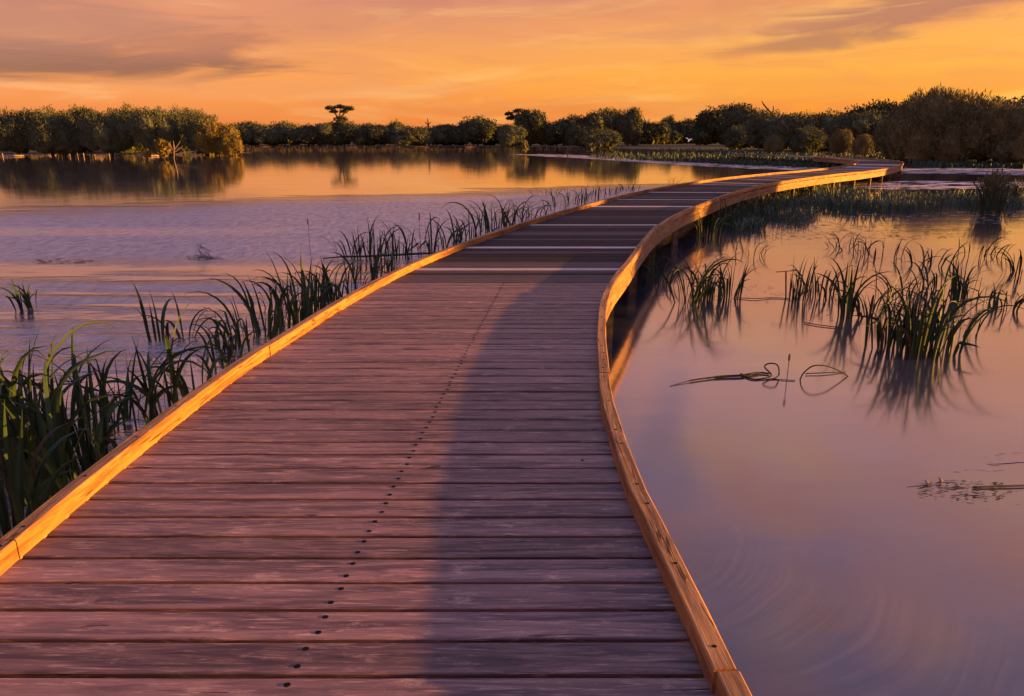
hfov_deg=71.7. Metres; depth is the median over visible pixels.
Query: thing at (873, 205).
reed clump
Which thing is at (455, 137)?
tree
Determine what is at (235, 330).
reed clump
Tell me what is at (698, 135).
tree
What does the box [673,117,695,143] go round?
tree
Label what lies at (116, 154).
reed bed
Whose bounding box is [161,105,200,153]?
tree
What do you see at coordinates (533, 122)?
tree
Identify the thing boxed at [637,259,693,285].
reed clump
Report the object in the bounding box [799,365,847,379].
bent stem
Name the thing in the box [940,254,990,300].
reed clump
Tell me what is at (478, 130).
tree
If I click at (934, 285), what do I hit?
reed clump
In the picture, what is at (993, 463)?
floating weed
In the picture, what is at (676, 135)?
tree
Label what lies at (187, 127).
tree
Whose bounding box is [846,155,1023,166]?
marsh plants
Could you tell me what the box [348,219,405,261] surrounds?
reed clump
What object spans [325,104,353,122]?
flat topped tree
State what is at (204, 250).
twig
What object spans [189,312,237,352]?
reed clump
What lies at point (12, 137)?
tree
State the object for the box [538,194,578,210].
reed clump
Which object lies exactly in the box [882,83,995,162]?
tree
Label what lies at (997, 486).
floating reed
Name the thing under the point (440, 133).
tree
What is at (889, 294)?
floating debris
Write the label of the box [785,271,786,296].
stick
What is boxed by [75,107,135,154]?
tree
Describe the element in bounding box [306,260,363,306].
reed clump
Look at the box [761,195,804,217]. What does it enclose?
reed clump
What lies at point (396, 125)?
tree
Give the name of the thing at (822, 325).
floating reed
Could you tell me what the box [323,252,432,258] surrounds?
floating log
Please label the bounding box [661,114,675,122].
tree
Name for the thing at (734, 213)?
reed clump
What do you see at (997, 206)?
reed clump
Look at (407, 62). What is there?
sky
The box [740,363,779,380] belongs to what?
bent stem
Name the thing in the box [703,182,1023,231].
reed bed
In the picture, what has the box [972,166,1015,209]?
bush
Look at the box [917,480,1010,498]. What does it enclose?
floating debris
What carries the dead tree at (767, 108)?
on the ground at (717, 146)
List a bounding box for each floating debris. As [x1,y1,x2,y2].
[34,258,95,263]
[155,341,262,371]
[188,255,222,259]
[669,284,782,305]
[692,224,1009,238]
[795,260,986,326]
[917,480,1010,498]
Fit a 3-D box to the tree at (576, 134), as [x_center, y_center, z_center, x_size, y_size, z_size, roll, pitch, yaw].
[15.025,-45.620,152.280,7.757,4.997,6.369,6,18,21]
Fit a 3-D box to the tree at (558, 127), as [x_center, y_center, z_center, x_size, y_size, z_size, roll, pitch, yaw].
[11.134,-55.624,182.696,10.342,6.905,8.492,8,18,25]
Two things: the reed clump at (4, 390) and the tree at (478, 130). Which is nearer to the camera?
the reed clump at (4, 390)
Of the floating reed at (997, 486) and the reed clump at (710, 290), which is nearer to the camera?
the floating reed at (997, 486)
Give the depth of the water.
7.28 m
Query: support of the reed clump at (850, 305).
on the water
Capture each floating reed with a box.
[671,372,769,385]
[737,297,788,298]
[804,322,840,327]
[972,485,1023,487]
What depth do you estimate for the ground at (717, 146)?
176.49 m
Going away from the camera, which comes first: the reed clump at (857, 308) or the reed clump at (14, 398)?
the reed clump at (14, 398)
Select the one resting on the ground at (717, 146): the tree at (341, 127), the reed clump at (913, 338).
the tree at (341, 127)
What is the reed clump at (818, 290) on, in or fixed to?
on the water
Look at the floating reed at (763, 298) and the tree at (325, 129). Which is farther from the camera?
the tree at (325, 129)
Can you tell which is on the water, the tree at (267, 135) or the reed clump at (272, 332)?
the reed clump at (272, 332)
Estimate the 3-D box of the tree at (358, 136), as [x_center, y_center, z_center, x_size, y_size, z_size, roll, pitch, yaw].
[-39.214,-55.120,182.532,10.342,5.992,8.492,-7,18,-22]
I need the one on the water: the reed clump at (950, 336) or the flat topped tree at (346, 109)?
the reed clump at (950, 336)
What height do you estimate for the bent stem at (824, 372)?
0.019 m
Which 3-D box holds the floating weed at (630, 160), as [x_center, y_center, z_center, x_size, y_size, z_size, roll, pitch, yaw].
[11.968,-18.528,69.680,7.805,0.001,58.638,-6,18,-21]
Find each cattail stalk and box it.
[0,454,15,525]
[786,354,790,379]
[972,249,986,296]
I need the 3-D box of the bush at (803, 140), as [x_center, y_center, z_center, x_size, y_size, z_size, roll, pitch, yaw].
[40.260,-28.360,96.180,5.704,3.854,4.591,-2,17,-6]
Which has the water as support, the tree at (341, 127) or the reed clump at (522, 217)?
the reed clump at (522, 217)
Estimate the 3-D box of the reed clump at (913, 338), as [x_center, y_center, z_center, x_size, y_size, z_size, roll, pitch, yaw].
[4.045,-0.248,6.877,0.935,0.914,1.136,0,17,0]
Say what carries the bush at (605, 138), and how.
on the ground at (717, 146)
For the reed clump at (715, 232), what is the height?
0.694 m
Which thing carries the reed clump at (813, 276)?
on the water
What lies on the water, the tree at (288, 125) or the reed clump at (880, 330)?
the reed clump at (880, 330)
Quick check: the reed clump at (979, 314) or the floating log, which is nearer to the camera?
the reed clump at (979, 314)
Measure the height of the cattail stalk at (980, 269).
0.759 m
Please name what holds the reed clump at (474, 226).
on the water
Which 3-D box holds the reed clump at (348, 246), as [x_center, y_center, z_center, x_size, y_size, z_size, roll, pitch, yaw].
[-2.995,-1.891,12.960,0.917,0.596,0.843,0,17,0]
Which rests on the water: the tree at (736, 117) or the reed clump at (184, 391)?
the reed clump at (184, 391)
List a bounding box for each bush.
[220,132,243,155]
[586,141,595,156]
[763,135,783,152]
[828,128,854,153]
[851,133,874,154]
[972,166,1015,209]
[1008,179,1023,199]
[1011,129,1023,163]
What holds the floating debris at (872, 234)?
on the water
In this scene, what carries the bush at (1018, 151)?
on the ground at (717, 146)
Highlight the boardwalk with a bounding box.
[0,153,903,695]
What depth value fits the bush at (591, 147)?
79.40 m
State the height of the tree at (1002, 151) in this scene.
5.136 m
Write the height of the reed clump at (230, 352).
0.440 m
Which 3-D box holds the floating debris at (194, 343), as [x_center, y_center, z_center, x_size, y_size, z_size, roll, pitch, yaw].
[-2.903,0.088,7.113,1.557,0.008,1.324,0,17,0]
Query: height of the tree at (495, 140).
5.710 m
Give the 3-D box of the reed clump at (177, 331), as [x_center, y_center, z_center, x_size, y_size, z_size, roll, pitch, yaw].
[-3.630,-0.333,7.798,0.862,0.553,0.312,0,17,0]
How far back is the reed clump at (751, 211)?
18.05 m
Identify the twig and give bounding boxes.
[196,243,210,257]
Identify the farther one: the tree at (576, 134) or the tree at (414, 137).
the tree at (414, 137)
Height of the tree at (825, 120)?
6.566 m
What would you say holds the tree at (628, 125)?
on the ground at (717, 146)
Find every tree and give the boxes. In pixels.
[0,106,35,154]
[15,104,82,154]
[59,103,98,151]
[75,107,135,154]
[107,102,151,152]
[124,105,183,154]
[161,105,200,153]
[169,141,192,154]
[176,109,218,154]
[192,120,243,155]
[224,120,261,144]
[247,123,289,145]
[265,119,302,144]
[287,123,324,145]
[311,122,346,144]
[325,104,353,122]
[326,119,356,145]
[342,122,375,145]
[364,123,396,145]
[387,120,408,144]
[391,125,434,146]
[425,124,452,144]
[442,123,470,144]
[454,114,498,144]
[490,124,501,144]
[496,123,527,146]
[504,108,530,144]
[512,109,553,145]
[545,119,569,144]
[560,114,583,144]
[564,124,595,146]
[574,108,612,130]
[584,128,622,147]
[599,107,621,131]
[614,105,643,145]
[639,119,656,143]
[646,121,670,143]
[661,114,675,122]
[663,120,685,143]
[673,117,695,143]
[687,119,721,144]
[692,101,757,144]
[721,104,774,135]
[722,124,752,149]
[738,109,788,149]
[762,101,773,115]
[764,109,827,147]
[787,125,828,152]
[811,108,853,151]
[823,109,884,151]
[840,98,905,116]
[872,95,922,159]
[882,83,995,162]
[955,93,1021,162]
[983,104,1023,162]
[996,95,1023,108]
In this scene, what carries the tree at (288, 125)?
on the ground at (717, 146)
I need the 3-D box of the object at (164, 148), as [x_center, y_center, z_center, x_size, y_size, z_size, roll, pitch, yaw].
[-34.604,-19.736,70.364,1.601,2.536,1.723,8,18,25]
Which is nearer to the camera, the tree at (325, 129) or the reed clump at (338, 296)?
the reed clump at (338, 296)
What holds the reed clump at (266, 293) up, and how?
on the water
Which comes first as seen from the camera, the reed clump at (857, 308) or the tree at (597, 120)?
the reed clump at (857, 308)
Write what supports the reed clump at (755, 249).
on the water
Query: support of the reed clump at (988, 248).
on the water
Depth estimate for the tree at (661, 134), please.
200.77 m
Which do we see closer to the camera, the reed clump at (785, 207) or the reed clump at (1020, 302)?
the reed clump at (1020, 302)
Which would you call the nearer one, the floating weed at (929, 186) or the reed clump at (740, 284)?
the reed clump at (740, 284)
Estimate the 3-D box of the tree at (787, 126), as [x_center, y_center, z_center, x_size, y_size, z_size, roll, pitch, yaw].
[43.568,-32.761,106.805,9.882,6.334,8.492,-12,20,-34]
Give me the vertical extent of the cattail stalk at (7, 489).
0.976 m
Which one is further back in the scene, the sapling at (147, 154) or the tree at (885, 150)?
the sapling at (147, 154)
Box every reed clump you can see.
[0,277,37,310]
[0,321,116,489]
[0,329,129,448]
[0,350,41,448]
[0,360,123,507]
[0,370,145,479]
[0,399,90,537]
[4,347,100,419]
[5,337,226,431]
[74,415,117,463]
[94,301,206,418]
[127,333,225,400]
[131,280,172,341]
[137,293,216,339]
[182,284,303,345]
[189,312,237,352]
[193,299,263,350]
[205,323,255,364]
[210,270,306,333]
[240,280,307,306]
[253,246,336,319]
[266,274,327,326]
[280,255,356,309]
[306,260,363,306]
[313,251,362,298]
[318,269,372,295]
[319,231,368,258]
[332,245,392,283]
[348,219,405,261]
[362,235,398,271]
[374,221,414,259]
[390,214,462,257]
[418,218,473,251]
[445,199,529,234]
[445,208,498,242]
[460,203,517,224]
[491,193,550,227]
[510,204,555,219]
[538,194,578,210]
[547,185,587,205]
[574,183,605,200]
[593,184,623,194]
[615,181,640,190]
[637,247,743,305]
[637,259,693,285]
[640,236,665,266]
[674,252,740,301]
[693,210,738,237]
[713,255,765,299]
[714,196,762,228]
[735,239,774,257]
[738,196,781,223]
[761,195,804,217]
[789,253,816,301]
[791,258,852,288]
[807,270,839,300]
[816,256,888,317]
[824,233,882,249]
[834,281,926,318]
[840,192,884,213]
[851,237,911,257]
[852,277,939,351]
[864,273,985,359]
[870,261,939,301]
[878,279,1022,355]
[896,242,972,267]
[903,259,991,292]
[908,193,945,210]
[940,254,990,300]
[949,301,1004,336]
[958,236,1013,257]
[962,277,1005,302]
[967,179,1014,213]
[987,248,1022,275]
[992,277,1023,310]
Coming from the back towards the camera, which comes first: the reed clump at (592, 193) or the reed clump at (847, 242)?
the reed clump at (592, 193)
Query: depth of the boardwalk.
2.90 m
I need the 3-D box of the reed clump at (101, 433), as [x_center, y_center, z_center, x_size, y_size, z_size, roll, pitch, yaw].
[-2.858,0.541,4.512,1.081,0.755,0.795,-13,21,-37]
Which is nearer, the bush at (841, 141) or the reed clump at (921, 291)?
the reed clump at (921, 291)
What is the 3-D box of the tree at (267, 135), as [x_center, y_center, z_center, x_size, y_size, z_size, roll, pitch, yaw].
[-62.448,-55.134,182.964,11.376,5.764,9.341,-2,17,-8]
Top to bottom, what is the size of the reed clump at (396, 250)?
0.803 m
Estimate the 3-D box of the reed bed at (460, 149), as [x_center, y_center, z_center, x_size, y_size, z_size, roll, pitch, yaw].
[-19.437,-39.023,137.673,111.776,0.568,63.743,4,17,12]
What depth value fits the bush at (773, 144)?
95.73 m
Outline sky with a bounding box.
[0,0,1023,128]
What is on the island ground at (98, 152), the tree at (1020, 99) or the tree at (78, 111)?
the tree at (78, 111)
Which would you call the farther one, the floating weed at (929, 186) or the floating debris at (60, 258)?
the floating weed at (929, 186)
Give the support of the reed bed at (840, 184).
on the water
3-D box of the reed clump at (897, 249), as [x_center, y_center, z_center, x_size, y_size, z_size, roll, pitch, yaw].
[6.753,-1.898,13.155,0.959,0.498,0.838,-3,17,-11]
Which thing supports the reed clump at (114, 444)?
on the water
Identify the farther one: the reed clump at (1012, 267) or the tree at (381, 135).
the tree at (381, 135)
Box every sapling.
[140,149,151,158]
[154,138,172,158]
[521,140,528,152]
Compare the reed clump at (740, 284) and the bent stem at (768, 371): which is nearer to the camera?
the bent stem at (768, 371)
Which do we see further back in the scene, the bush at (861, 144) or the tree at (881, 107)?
the tree at (881, 107)
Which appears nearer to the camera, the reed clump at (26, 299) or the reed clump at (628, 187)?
the reed clump at (26, 299)
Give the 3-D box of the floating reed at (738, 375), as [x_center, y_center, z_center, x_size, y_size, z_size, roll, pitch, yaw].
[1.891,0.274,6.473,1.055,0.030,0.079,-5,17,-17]
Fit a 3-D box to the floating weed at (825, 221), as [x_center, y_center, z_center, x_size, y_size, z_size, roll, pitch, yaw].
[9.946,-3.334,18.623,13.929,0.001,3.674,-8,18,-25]
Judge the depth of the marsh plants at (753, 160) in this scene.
71.84 m
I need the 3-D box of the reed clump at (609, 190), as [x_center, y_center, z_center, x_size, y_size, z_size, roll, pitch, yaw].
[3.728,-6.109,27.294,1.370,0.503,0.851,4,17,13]
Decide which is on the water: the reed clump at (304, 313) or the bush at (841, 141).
the reed clump at (304, 313)
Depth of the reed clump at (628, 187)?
29.17 m
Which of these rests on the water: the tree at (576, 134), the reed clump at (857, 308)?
the reed clump at (857, 308)
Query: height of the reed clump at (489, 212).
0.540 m
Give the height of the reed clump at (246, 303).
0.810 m
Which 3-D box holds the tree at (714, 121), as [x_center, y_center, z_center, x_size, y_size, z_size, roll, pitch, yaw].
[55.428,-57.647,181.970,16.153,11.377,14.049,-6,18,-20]
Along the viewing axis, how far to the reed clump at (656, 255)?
12.06 m
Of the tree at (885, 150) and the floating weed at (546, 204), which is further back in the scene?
the tree at (885, 150)
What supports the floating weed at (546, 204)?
on the water
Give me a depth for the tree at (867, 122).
98.74 m
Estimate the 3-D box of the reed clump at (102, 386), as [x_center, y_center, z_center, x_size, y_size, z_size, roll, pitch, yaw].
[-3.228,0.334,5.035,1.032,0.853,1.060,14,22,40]
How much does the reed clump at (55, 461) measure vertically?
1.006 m
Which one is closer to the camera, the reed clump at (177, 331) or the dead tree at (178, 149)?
the reed clump at (177, 331)
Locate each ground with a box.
[0,151,250,153]
[243,142,991,163]
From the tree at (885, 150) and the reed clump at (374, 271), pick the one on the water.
the reed clump at (374, 271)
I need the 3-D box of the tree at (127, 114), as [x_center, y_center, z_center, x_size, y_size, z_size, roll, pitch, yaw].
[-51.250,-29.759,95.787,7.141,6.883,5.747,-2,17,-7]
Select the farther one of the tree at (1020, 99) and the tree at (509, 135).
the tree at (509, 135)
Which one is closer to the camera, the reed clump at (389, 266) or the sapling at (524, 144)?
the reed clump at (389, 266)
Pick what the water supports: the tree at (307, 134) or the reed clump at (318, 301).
the reed clump at (318, 301)
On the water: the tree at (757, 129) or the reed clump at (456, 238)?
the reed clump at (456, 238)
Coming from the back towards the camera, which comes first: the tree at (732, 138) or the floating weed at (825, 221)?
the tree at (732, 138)
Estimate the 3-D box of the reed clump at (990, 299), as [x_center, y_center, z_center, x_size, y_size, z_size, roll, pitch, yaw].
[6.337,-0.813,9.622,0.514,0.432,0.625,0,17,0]
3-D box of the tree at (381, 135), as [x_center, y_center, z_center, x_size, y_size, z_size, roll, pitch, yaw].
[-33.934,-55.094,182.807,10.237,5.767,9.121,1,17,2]
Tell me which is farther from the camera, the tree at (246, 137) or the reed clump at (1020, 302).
the tree at (246, 137)
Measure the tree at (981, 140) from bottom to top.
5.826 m
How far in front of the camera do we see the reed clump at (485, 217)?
15.75 m
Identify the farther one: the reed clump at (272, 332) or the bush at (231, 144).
the bush at (231, 144)
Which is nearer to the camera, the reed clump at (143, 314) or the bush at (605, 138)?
the reed clump at (143, 314)
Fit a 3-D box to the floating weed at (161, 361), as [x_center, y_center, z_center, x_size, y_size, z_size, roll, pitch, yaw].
[-3.499,0.136,6.962,2.208,0.001,6.502,0,17,0]
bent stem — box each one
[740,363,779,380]
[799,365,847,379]
[805,371,845,373]
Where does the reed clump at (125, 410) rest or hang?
on the water
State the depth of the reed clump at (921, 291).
9.79 m
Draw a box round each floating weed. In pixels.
[19,305,291,484]
[489,187,654,210]
[528,154,821,169]
[751,211,1023,242]
[855,181,1023,188]
[904,168,1023,174]
[908,451,1023,503]
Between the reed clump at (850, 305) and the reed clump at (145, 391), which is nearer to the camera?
the reed clump at (145, 391)
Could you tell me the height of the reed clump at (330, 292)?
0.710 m
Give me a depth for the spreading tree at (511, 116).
180.45 m
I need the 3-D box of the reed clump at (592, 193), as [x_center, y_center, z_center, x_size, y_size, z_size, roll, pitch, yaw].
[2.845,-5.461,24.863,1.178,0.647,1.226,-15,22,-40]
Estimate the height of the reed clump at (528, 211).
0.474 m
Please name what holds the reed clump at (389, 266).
on the water
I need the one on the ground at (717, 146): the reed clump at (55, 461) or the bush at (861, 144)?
the bush at (861, 144)
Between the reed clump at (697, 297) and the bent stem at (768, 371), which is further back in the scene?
the reed clump at (697, 297)
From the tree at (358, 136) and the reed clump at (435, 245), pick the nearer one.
the reed clump at (435, 245)
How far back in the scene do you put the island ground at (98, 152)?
95.10 m
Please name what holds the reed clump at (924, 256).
on the water
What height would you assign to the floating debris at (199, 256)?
0.012 m
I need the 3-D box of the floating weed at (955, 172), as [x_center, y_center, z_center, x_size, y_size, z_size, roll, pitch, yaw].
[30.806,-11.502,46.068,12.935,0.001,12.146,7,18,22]
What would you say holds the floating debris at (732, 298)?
on the water
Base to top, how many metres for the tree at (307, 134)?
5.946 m
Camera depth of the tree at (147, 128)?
85.09 m
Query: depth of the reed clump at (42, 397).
5.36 m
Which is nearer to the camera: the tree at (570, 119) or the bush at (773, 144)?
the bush at (773, 144)
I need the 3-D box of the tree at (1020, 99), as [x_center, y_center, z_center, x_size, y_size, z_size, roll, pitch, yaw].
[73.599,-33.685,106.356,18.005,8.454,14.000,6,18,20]
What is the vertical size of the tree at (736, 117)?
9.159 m
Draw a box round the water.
[0,146,1023,695]
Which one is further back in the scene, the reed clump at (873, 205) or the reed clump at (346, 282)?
the reed clump at (873, 205)
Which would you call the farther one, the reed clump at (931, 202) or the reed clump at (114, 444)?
the reed clump at (931, 202)
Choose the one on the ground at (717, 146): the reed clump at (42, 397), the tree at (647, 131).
the tree at (647, 131)
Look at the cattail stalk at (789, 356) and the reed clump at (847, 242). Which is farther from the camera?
the reed clump at (847, 242)
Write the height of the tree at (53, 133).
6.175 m
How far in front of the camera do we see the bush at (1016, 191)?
23.69 m
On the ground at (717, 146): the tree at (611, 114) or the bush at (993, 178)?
the tree at (611, 114)
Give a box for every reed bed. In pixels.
[0,152,241,157]
[244,145,706,152]
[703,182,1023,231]
[768,182,858,195]
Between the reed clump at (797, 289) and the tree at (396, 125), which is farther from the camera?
the tree at (396, 125)
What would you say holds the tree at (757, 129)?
on the ground at (717, 146)
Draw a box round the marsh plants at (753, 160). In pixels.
[592,148,883,167]
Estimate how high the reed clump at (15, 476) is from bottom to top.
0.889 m
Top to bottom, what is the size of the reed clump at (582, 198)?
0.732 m
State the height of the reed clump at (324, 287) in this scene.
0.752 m

